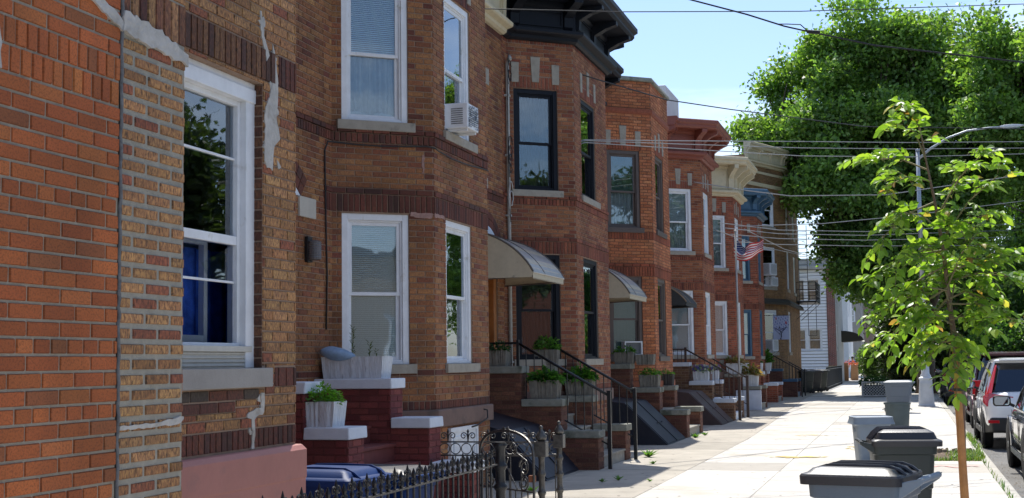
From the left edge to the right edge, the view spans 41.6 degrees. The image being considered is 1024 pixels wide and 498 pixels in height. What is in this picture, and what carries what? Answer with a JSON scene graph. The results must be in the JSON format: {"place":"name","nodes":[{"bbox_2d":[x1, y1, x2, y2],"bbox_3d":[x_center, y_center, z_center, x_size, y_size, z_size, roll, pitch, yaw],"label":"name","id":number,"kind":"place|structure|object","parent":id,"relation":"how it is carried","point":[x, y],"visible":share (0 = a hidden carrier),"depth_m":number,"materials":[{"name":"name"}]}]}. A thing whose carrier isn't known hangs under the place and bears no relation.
{"place":"outdoors","nodes":[
{"label":"outdoors","id":0,"kind":"place"},
{"bbox_2d":[483,373,860,497],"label":"front path","id":1,"kind":"structure","parent":0,"point":[667,465],"depth_m":21.01,"materials":[{"name":"concrete"}]},
{"bbox_2d":[306,463,403,497],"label":"wheelie bin","id":2,"kind":"object","parent":1,"relation":"on","point":[326,475],"visible":0.45,"depth_m":9.45,"materials":[{"name":"blue plastic"}]},
{"bbox_2d":[262,446,497,497],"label":"iron fence","id":3,"kind":"object","parent":1,"relation":"on","point":[381,479],"visible":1,"depth_m":9.36,"materials":[{"name":"metal"}]},
{"bbox_2d":[295,378,484,497],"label":"stoop","id":4,"kind":"object","parent":1,"relation":"on","point":[378,427],"visible":0.44,"depth_m":14.36,"materials":[{"name":"brick"}]},
{"bbox_2d":[301,380,346,426],"bbox_3d":[-1.797,1.441,12.561,0.553,0.433,0.419,-2,-5,16],"label":"planter","id":5,"kind":"object","parent":4,"relation":"on","point":[328,411],"visible":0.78,"depth_m":12.44,"materials":[{"name":"white wood"}]},
{"bbox_2d":[321,324,392,378],"bbox_3d":[-1.711,1.129,14.866,0.736,0.599,0.313,-2,-5,16],"label":"planter","id":6,"kind":"object","parent":4,"relation":"on","point":[369,366],"visible":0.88,"depth_m":14.71,"materials":[{"name":"white wood"}]},
{"bbox_2d":[320,346,355,360],"bbox_3d":[-1.911,1.150,14.789,0.400,0.168,0.210,-2,-5,16],"label":"plastic sack","id":7,"kind":"object","parent":6,"relation":"on","point":[333,353],"visible":1,"depth_m":14.72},
{"bbox_2d":[372,464,445,497],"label":"wheelie bin","id":8,"kind":"object","parent":1,"relation":"on","point":[389,468],"visible":0.29,"depth_m":10.43,"materials":[{"name":"white plastic"}]},
{"bbox_2d":[323,0,512,487],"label":"row house","id":9,"kind":"structure","parent":1,"relation":"on","point":[422,302],"depth_m":15.89,"materials":[{"name":"brick"}]},
{"bbox_2d":[341,0,406,122],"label":"window","id":10,"kind":"structure","parent":9,"relation":"in","point":[372,82],"depth_m":15.87,"materials":[{"name":"glass"}]},
{"bbox_2d":[342,213,408,363],"bbox_3d":[-1.609,0.468,15.607,0.810,1.740,0.169,1,-5,-24],"label":"window","id":11,"kind":"structure","parent":9,"relation":"in","point":[376,306],"depth_m":15.63,"materials":[{"name":"glass"}]},
{"bbox_2d":[324,141,488,328],"bbox_3d":[-0.956,-0.095,16.324,0.658,2.166,3.285,-4,-6,34],"label":"wall cable","id":12,"kind":"object","parent":9,"relation":"attached to","point":[326,205],"depth_m":15.20,"materials":[{"name":"rubber"}]},
{"bbox_2d":[443,0,468,140],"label":"window","id":13,"kind":"structure","parent":9,"relation":"in","point":[455,23],"depth_m":17.12,"materials":[{"name":"glass"}]},
{"bbox_2d":[445,220,470,363],"bbox_3d":[-0.715,0.548,16.703,0.097,1.740,1.000,-2,-5,16],"label":"window","id":14,"kind":"structure","parent":9,"relation":"in","point":[458,296],"depth_m":16.89,"materials":[{"name":"glass"}]},
{"bbox_2d":[445,102,478,135],"bbox_3d":[-0.654,-1.595,16.646,0.379,0.340,0.444,-2,-5,16],"label":"air conditioner","id":15,"kind":"object","parent":9,"relation":"attached to","point":[461,119],"visible":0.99,"depth_m":16.45,"materials":[{"name":"white plastic"}]},
{"bbox_2d":[447,424,478,459],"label":"basement window","id":16,"kind":"structure","parent":9,"relation":"in","point":[455,448],"depth_m":16.51,"materials":[{"name":"white plastic"}]},
{"bbox_2d":[487,233,563,286],"bbox_3d":[0.100,0.138,20.944,1.002,0.790,1.882,-2,-5,16],"label":"door awning","id":17,"kind":"object","parent":9,"relation":"attached to","point":[513,263],"depth_m":20.10,"materials":[{"name":"beige metal"}]},
{"bbox_2d":[364,0,1020,11],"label":"overhead wire","id":18,"kind":"object","parent":9,"relation":"attached to","point":[731,11],"visible":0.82,"depth_m":20.95,"materials":[{"name":"rubber"}]},
{"bbox_2d":[351,0,637,422],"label":"row house","id":19,"kind":"structure","parent":1,"relation":"on","point":[559,214],"depth_m":22.78,"materials":[{"name":"brick"}]},
{"bbox_2d":[504,53,513,365],"bbox_3d":[-0.040,-0.344,22.056,0.148,5.801,0.277,-2,-5,16],"label":"electric conduit","id":20,"kind":"object","parent":19,"relation":"attached to","point":[508,155],"visible":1,"depth_m":22.14,"materials":[{"name":"metal"}]},
{"bbox_2d":[690,0,1023,62],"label":"overhead wire","id":21,"kind":"object","parent":20,"relation":"attached to","point":[810,31],"visible":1,"depth_m":21.09,"materials":[{"name":"rubber"}]},
{"bbox_2d":[513,88,557,190],"bbox_3d":[0.361,-1.826,22.687,0.810,1.710,0.169,1,-5,-24],"label":"window","id":22,"kind":"structure","parent":19,"relation":"in","point":[535,122],"depth_m":22.73,"materials":[{"name":"glass"}]},
{"bbox_2d":[516,255,560,359],"bbox_3d":[0.399,0.969,22.451,0.810,1.740,0.169,1,-5,-24],"label":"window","id":23,"kind":"structure","parent":19,"relation":"in","point":[531,323],"depth_m":22.48,"materials":[{"name":"black paint"}]},
{"bbox_2d":[580,99,594,199],"bbox_3d":[1.291,-1.736,23.908,0.097,1.710,1.100,-2,-5,16],"label":"window","id":24,"kind":"structure","parent":19,"relation":"in","point":[587,119],"depth_m":24.19,"materials":[{"name":"glass"}]},
{"bbox_2d":[583,258,597,358],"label":"window","id":25,"kind":"structure","parent":19,"relation":"in","point":[590,278],"depth_m":23.94,"materials":[{"name":"glass"}]},
{"bbox_2d":[608,268,646,302],"bbox_3d":[2.129,0.685,27.857,1.002,0.810,1.832,-2,-5,16],"label":"door awning","id":26,"kind":"object","parent":19,"relation":"attached to","point":[623,287],"depth_m":27.28,"materials":[{"name":"beige metal"}]},
{"bbox_2d":[585,140,1005,148],"bbox_3d":[10.557,-2.433,32.650,26.709,2.337,2.584,3,-6,-37],"label":"overhead wire","id":27,"kind":"object","parent":19,"relation":"attached to","point":[779,147],"visible":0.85,"depth_m":28.39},
{"bbox_2d":[585,142,1009,156],"bbox_3d":[10.554,-2.344,32.643,26.704,2.197,2.584,3,-6,-37],"label":"overhead wire","id":28,"kind":"object","parent":19,"relation":"attached to","point":[758,153],"visible":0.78,"depth_m":27.51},
{"bbox_2d":[582,74,1023,128],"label":"overhead wire","id":29,"kind":"object","parent":19,"relation":"attached to","point":[774,114],"visible":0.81,"depth_m":28.93,"materials":[{"name":"rubber"}]},
{"bbox_2d":[585,139,1023,142],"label":"overhead wire","id":30,"kind":"object","parent":19,"relation":"attached to","point":[783,141],"visible":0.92,"depth_m":28.95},
{"bbox_2d":[493,442,507,497],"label":"gate post","id":31,"kind":"object","parent":1,"relation":"on","point":[500,486],"visible":0.98,"depth_m":11.05,"materials":[{"name":"black metal"}]},
{"bbox_2d":[490,412,578,480],"bbox_3d":[0.002,2.781,19.297,1.539,0.929,1.850,-2,-5,16],"label":"cellar hatch","id":32,"kind":"object","parent":1,"relation":"on","point":[499,421],"visible":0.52,"depth_m":18.70,"materials":[{"name":"grey metal"}]},
{"bbox_2d":[534,425,548,497],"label":"gate post","id":33,"kind":"object","parent":1,"relation":"on","point":[541,450],"visible":1,"depth_m":12.29,"materials":[{"name":"metal"}]},
{"bbox_2d":[479,426,535,497],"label":"iron gate","id":34,"kind":"structure","parent":33,"relation":"attached to","point":[532,478],"depth_m":12.41,"materials":[{"name":"metal"}]},
{"bbox_2d":[553,421,564,497],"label":"gate post","id":35,"kind":"object","parent":1,"relation":"on","point":[559,440],"visible":1,"depth_m":14.32,"materials":[{"name":"metal"}]},
{"bbox_2d":[440,429,556,497],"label":"iron fence","id":36,"kind":"object","parent":35,"relation":"attached to","point":[486,442],"visible":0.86,"depth_m":14.62,"materials":[{"name":"metal"}]},
{"bbox_2d":[489,365,631,469],"bbox_3d":[0.754,2.636,21.351,1.836,1.582,2.459,-2,-5,16],"label":"stoop","id":37,"kind":"object","parent":1,"relation":"on","point":[586,448],"visible":0.54,"depth_m":20.35,"materials":[{"name":"brick"}]},
{"bbox_2d":[489,340,510,365],"bbox_3d":[-0.234,1.591,20.652,0.466,0.413,0.433,-2,-5,16],"label":"planter","id":38,"kind":"object","parent":37,"relation":"on","point":[498,356],"visible":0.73,"depth_m":20.54,"materials":[{"name":"grey wood"}]},
{"bbox_2d":[524,364,566,398],"bbox_3d":[0.510,2.008,20.414,0.659,0.522,0.543,-2,-5,16],"label":"planter","id":39,"kind":"object","parent":37,"relation":"on","point":[549,385],"visible":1,"depth_m":20.29,"materials":[{"name":"grey wood"}]},
{"bbox_2d":[533,334,561,364],"bbox_3d":[0.584,1.675,22.430,0.552,0.524,0.440,-2,-5,16],"label":"planter","id":40,"kind":"object","parent":37,"relation":"on","point":[553,354],"visible":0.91,"depth_m":22.31,"materials":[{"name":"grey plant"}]},
{"bbox_2d":[489,340,637,468],"bbox_3d":[0.816,2.422,21.366,1.974,1.950,2.037,-2,-5,16],"label":"handrail","id":41,"kind":"object","parent":37,"relation":"on","point":[609,421],"visible":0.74,"depth_m":20.57,"materials":[{"name":"black metal"}]},
{"bbox_2d":[562,361,599,394],"bbox_3d":[1.120,2.141,22.337,0.703,0.564,0.602,-2,-5,16],"label":"planter","id":42,"kind":"object","parent":37,"relation":"on","point":[587,376],"visible":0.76,"depth_m":22.20,"materials":[{"name":"grey plant"}]},
{"bbox_2d":[522,76,674,386],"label":"row house","id":43,"kind":"structure","parent":1,"relation":"on","point":[638,221],"depth_m":29.75,"materials":[{"name":"brick"}]},
{"bbox_2d":[606,150,639,227],"bbox_3d":[2.411,-1.314,29.675,0.810,1.710,0.169,1,-5,-24],"label":"window","id":44,"kind":"structure","parent":43,"relation":"in","point":[623,203],"depth_m":29.71,"materials":[{"name":"glass"}]},
{"bbox_2d":[609,277,642,356],"bbox_3d":[2.449,1.481,29.439,0.810,1.740,0.169,1,-5,-24],"label":"window","id":45,"kind":"structure","parent":43,"relation":"in","point":[626,325],"depth_m":29.46,"materials":[{"name":"glass"}]},
{"bbox_2d":[655,156,662,231],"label":"window","id":46,"kind":"structure","parent":43,"relation":"in","point":[658,163],"depth_m":31.10,"materials":[{"name":"glass"}]},
{"bbox_2d":[657,279,665,355],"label":"window","id":47,"kind":"structure","parent":43,"relation":"in","point":[661,287],"depth_m":30.87,"materials":[{"name":"glass"}]},
{"bbox_2d":[612,397,685,444],"bbox_3d":[2.392,3.401,26.908,1.836,0.910,2.150,-2,-5,16],"label":"cellar hatch","id":48,"kind":"object","parent":1,"relation":"on","point":[655,426],"visible":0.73,"depth_m":25.93,"materials":[{"name":"grey metal"}]},
{"bbox_2d":[610,363,703,437],"bbox_3d":[3.085,3.274,29.280,1.835,1.582,2.338,-2,-5,16],"label":"stoop","id":49,"kind":"object","parent":1,"relation":"on","point":[685,421],"visible":0.42,"depth_m":28.34,"materials":[{"name":"brick"}]},
{"bbox_2d":[611,345,636,363],"bbox_3d":[2.382,2.232,28.547,0.590,0.394,0.430,-2,-5,16],"label":"planter","id":50,"kind":"object","parent":49,"relation":"on","point":[623,356],"visible":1,"depth_m":28.44,"materials":[{"name":"grey wood"}]},
{"bbox_2d":[638,367,661,386],"bbox_3d":[2.906,2.700,28.363,0.576,0.418,0.432,-2,-5,16],"label":"planter","id":51,"kind":"object","parent":49,"relation":"on","point":[652,379],"visible":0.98,"depth_m":28.24,"materials":[{"name":"grey wood"}]},
{"bbox_2d":[612,85,730,380],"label":"row house","id":52,"kind":"structure","parent":1,"relation":"on","point":[692,261],"depth_m":36.88,"materials":[{"name":"brick"}]},
{"bbox_2d":[669,188,691,250],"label":"window","id":53,"kind":"structure","parent":52,"relation":"in","point":[680,231],"depth_m":36.86,"materials":[{"name":"white plastic"}]},
{"bbox_2d":[671,291,693,354],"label":"window","id":54,"kind":"structure","parent":52,"relation":"in","point":[682,331],"depth_m":36.60,"materials":[{"name":"glass"}]},
{"bbox_2d":[671,286,696,308],"bbox_3d":[4.144,1.177,34.726,1.002,0.690,1.782,-2,-5,16],"label":"door awning","id":55,"kind":"object","parent":52,"relation":"attached to","point":[680,298],"depth_m":34.05,"materials":[{"name":"grey fabric"}]},
{"bbox_2d":[703,193,708,253],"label":"window","id":56,"kind":"structure","parent":52,"relation":"in","point":[705,211],"depth_m":38.25,"materials":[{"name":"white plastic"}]},
{"bbox_2d":[705,292,710,354],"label":"window","id":57,"kind":"structure","parent":52,"relation":"in","point":[708,327],"depth_m":38.01,"materials":[{"name":"white plastic"}]},
{"bbox_2d":[677,388,732,424],"bbox_3d":[4.618,4.011,34.489,1.836,0.910,2.200,-2,-5,16],"label":"cellar hatch","id":58,"kind":"object","parent":1,"relation":"on","point":[714,413],"visible":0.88,"depth_m":33.50,"materials":[{"name":"grey metal"}]},
{"bbox_2d":[673,362,744,420],"bbox_3d":[5.318,3.887,36.887,1.838,1.582,2.336,-2,-5,16],"label":"stoop","id":59,"kind":"object","parent":1,"relation":"on","point":[725,404],"visible":0.48,"depth_m":35.92,"materials":[{"name":"brick"}]},
{"bbox_2d":[691,364,710,380],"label":"planter","id":60,"kind":"object","parent":59,"relation":"on","point":[701,372],"visible":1,"depth_m":35.85,"materials":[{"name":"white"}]},
{"bbox_2d":[673,347,749,419],"bbox_3d":[5.384,3.673,36.905,1.984,1.950,1.987,-2,-5,16],"label":"handrail","id":61,"kind":"object","parent":59,"relation":"on","point":[739,390],"visible":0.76,"depth_m":36.12,"materials":[{"name":"brown metal"}]},
{"bbox_2d":[711,155,757,379],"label":"row house","id":62,"kind":"structure","parent":1,"relation":"on","point":[735,172],"depth_m":43.77,"materials":[{"name":"brick"}]},
{"bbox_2d":[712,215,725,267],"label":"window","id":63,"kind":"structure","parent":62,"relation":"in","point":[719,248],"depth_m":43.77,"materials":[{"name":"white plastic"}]},
{"bbox_2d":[715,301,727,354],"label":"window","id":64,"kind":"structure","parent":62,"relation":"in","point":[720,306],"depth_m":43.53,"materials":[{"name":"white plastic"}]},
{"bbox_2d":[734,229,739,375],"bbox_3d":[6.639,2.127,39.588,0.090,5.448,0.086,-2,-5,16],"label":"flagpole","id":65,"kind":"object","parent":1,"relation":"on","point":[735,230],"visible":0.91,"depth_m":39.63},
{"bbox_2d":[733,236,762,260],"bbox_3d":[6.966,-0.016,39.667,0.860,0.753,0.323,-2,-5,16],"label":"flag","id":66,"kind":"object","parent":65,"relation":"attached to","point":[749,251],"visible":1,"depth_m":39.65,"materials":[{"name":"fabric"}]},
{"bbox_2d":[719,360,767,408],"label":"stoop","id":67,"kind":"object","parent":1,"relation":"on","point":[763,388],"visible":0.25,"depth_m":43.19,"materials":[{"name":"brick"}]},
{"bbox_2d":[741,363,763,385],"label":"planter","id":68,"kind":"object","parent":67,"relation":"on","point":[753,372],"visible":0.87,"depth_m":43.09,"materials":[{"name":"white"}]},
{"bbox_2d":[715,188,774,384],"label":"row house","id":69,"kind":"structure","parent":1,"relation":"on","point":[755,206],"depth_m":50.57,"materials":[{"name":"brick"}]},
{"bbox_2d":[744,310,751,355],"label":"window","id":70,"kind":"structure","parent":69,"relation":"in","point":[747,313],"depth_m":50.33,"materials":[{"name":"blue paint"}]},
{"bbox_2d":[736,390,761,409],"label":"painted panel","id":71,"kind":"object","parent":1,"relation":"on","point":[755,400],"visible":0.67,"depth_m":42.83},
{"bbox_2d":[724,142,803,378],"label":"apartment building","id":72,"kind":"structure","parent":1,"relation":"on","point":[780,299],"depth_m":58.56,"materials":[{"name":"brick"}]},
{"bbox_2d":[765,310,775,339],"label":"window","id":73,"kind":"structure","parent":72,"relation":"in","point":[768,319],"depth_m":57.58,"materials":[{"name":"glass"}]},
{"bbox_2d":[765,315,788,339],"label":"banner","id":74,"kind":"object","parent":72,"relation":"attached to","point":[780,327],"visible":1,"depth_m":56.63,"materials":[{"name":"white fabric"}]},
{"bbox_2d":[796,226,819,335],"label":"fire escape","id":75,"kind":"object","parent":72,"relation":"attached to","point":[817,301],"visible":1,"depth_m":64.68,"materials":[{"name":"black metal"}]},
{"bbox_2d":[761,371,782,401],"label":"stoop","id":76,"kind":"object","parent":1,"relation":"on","point":[774,391],"visible":0.31,"depth_m":50.28,"materials":[{"name":"brick"}]},
{"bbox_2d":[767,361,800,396],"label":"stoop","id":77,"kind":"object","parent":1,"relation":"on","point":[791,388],"visible":0.48,"depth_m":56.78,"materials":[{"name":"brick"}]},
{"bbox_2d":[798,258,844,380],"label":"clapboard house","id":78,"kind":"structure","parent":1,"relation":"on","point":[823,348],"depth_m":85.93,"materials":[{"name":"white"}]},
{"bbox_2d":[807,328,822,349],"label":"window","id":79,"kind":"structure","parent":78,"relation":"in","point":[817,344],"depth_m":85.93,"materials":[{"name":"white plastic"}]},
{"bbox_2d":[842,290,853,376],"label":"house","id":80,"kind":"structure","parent":1,"relation":"on","point":[847,321],"depth_m":114.66,"materials":[{"name":"white plastic"}]},
{"bbox_2d":[852,298,863,371],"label":"house","id":81,"kind":"structure","parent":1,"relation":"on","point":[857,315],"depth_m":141.41,"materials":[{"name":"white plastic"}]},
{"bbox_2d":[610,0,1023,336],"label":"sky","id":82,"kind":"structure","parent":0,"point":[704,58],"materials":[{"name":"blue"}]},
{"bbox_2d":[635,375,1007,497],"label":"sidewalk","id":83,"kind":"structure","parent":0,"point":[719,476],"depth_m":22.32,"materials":[{"name":"concrete"}]},
{"bbox_2d":[805,366,842,388],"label":"iron fence","id":84,"kind":"object","parent":83,"relation":"on","point":[834,376],"visible":0.86,"depth_m":75.02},
{"bbox_2d":[799,460,941,497],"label":"wheelie bin","id":85,"kind":"object","parent":83,"relation":"on","point":[865,479],"visible":1,"depth_m":6.90,"materials":[{"name":"grey plastic"}]},
{"bbox_2d":[853,346,887,379],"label":"shrub","id":86,"kind":"object","parent":83,"relation":"on","point":[869,370],"visible":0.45,"depth_m":88.13,"materials":[{"name":"green plant"}]},
{"bbox_2d":[847,415,894,459],"bbox_3d":[5.378,2.866,20.142,0.626,0.735,0.583,-1,-5,4],"label":"rubbish can","id":87,"kind":"object","parent":83,"relation":"on","point":[863,426],"visible":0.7,"depth_m":19.94,"materials":[{"name":"grey plastic"}]},
{"bbox_2d":[720,0,1023,393],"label":"street tree","id":88,"kind":"object","parent":83,"relation":"on","point":[849,82],"visible":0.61,"depth_m":58.53,"materials":[{"name":"green plant"}]},
{"bbox_2d":[861,381,885,396],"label":"lattice planter","id":89,"kind":"object","parent":83,"relation":"on","point":[877,389],"visible":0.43,"depth_m":55.00,"materials":[{"name":"plastic"}]},
{"bbox_2d":[882,402,911,425],"bbox_3d":[8.209,3.590,28.660,0.559,0.650,0.559,2,-6,-32],"label":"rubbish can","id":90,"kind":"object","parent":83,"relation":"on","point":[899,412],"visible":0.8,"depth_m":28.45,"materials":[{"name":"plastic"}]},
{"bbox_2d":[880,380,914,409],"bbox_3d":[11.245,4.293,39.212,0.947,0.943,0.730,-3,-5,20],"label":"wheelie bin","id":91,"kind":"object","parent":83,"relation":"on","point":[898,390],"visible":0.59,"depth_m":38.94,"materials":[{"name":"grey plastic"}]},
{"bbox_2d":[855,425,942,497],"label":"wheelie bin","id":92,"kind":"object","parent":83,"relation":"on","point":[916,446],"visible":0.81,"depth_m":11.52,"materials":[{"name":"grey plastic"}]},
{"bbox_2d":[863,305,943,390],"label":"shrub","id":93,"kind":"object","parent":83,"relation":"on","point":[892,374],"visible":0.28,"depth_m":62.69,"materials":[{"name":"green plant"}]},
{"bbox_2d":[835,96,1023,446],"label":"young tree","id":94,"kind":"object","parent":83,"relation":"on","point":[921,314],"visible":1,"depth_m":7.56,"materials":[{"name":"green plant"}]},
{"bbox_2d":[914,294,965,389],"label":"shrub","id":95,"kind":"object","parent":83,"relation":"on","point":[939,357],"visible":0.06,"depth_m":64.95,"materials":[{"name":"green plant"}]},
{"bbox_2d":[939,351,968,497],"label":"trunk","id":96,"kind":"object","parent":83,"relation":"on","point":[963,475],"visible":0.84,"depth_m":7.42,"materials":[{"name":"brown wood"}]},
{"bbox_2d":[915,124,1023,405],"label":"street lamp","id":97,"kind":"object","parent":83,"relation":"on","point":[926,395],"visible":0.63,"depth_m":44.07,"materials":[{"name":"metal"}]},
{"bbox_2d":[934,431,1012,497],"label":"grass","id":98,"kind":"structure","parent":0,"point":[977,454],"depth_m":21.33,"materials":[{"name":"plant"}]},
{"bbox_2d":[938,390,1023,497],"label":"road","id":99,"kind":"structure","parent":0,"point":[999,449],"depth_m":22.86,"materials":[{"name":"asphalt"}]},
{"bbox_2d":[879,171,1023,381],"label":"street tree","id":100,"kind":"object","parent":99,"relation":"on","point":[1007,295],"visible":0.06,"depth_m":82.30,"materials":[{"name":"green plant"}]},
{"bbox_2d":[940,0,1023,300],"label":"street tree","id":101,"kind":"object","parent":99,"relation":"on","point":[987,76],"visible":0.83,"depth_m":54.97,"materials":[{"name":"green plant"}]},
{"bbox_2d":[959,320,1023,355],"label":"shrub","id":102,"kind":"object","parent":99,"relation":"on","point":[998,343],"visible":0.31,"depth_m":74.13,"materials":[{"name":"green plant"}]},
{"bbox_2d":[965,351,1023,427],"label":"parked car","id":103,"kind":"object","parent":99,"relation":"on","point":[970,394],"visible":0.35,"depth_m":32.46,"materials":[{"name":"red paint"}]},
{"bbox_2d":[967,357,1023,447],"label":"parked car","id":104,"kind":"object","parent":99,"relation":"on","point":[1006,378],"visible":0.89,"depth_m":25.15,"materials":[{"name":"white paint"}]},
{"bbox_2d":[993,386,1023,479],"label":"parked car","id":105,"kind":"object","parent":99,"relation":"on","point":[1015,437],"visible":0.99,"depth_m":20.43,"materials":[{"name":"black paint"}]},
{"label":"ground","id":106,"kind":"structure","parent":0,"visible":0},
{"bbox_2d":[0,0,188,497],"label":"row house","id":107,"kind":"structure","parent":106,"relation":"on","point":[92,119],"depth_m":5.61,"materials":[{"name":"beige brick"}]},
{"bbox_2d":[181,0,325,497],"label":"row house","id":108,"kind":"structure","parent":106,"relation":"on","point":[253,280],"depth_m":8.49,"materials":[{"name":"brick"}]},
{"bbox_2d":[182,58,255,368],"bbox_3d":[-1.994,-0.183,8.140,0.467,1.810,1.885,-2,-5,16],"label":"window","id":109,"kind":"structure","parent":108,"relation":"in","point":[218,298],"depth_m":8.35,"materials":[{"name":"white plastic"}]},
{"bbox_2d":[305,236,321,262],"bbox_3d":[-2.158,0.004,14.662,0.168,0.280,0.150,-2,-5,16],"label":"wall lamp","id":110,"kind":"object","parent":108,"relation":"attached to","point":[312,249],"visible":1,"depth_m":14.61,"materials":[{"name":"black metal"}]},
{"bbox_2d":[934,393,1020,497],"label":"curb","id":111,"kind":"structure","parent":106,"relation":"on","point":[999,475],"depth_m":19.08,"materials":[{"name":"concrete"}]},
{"bbox_2d":[938,166,1023,353],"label":"street tree","id":112,"kind":"object","parent":106,"relation":"on","point":[961,332],"visible":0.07,"depth_m":85.29,"materials":[{"name":"green plant"}]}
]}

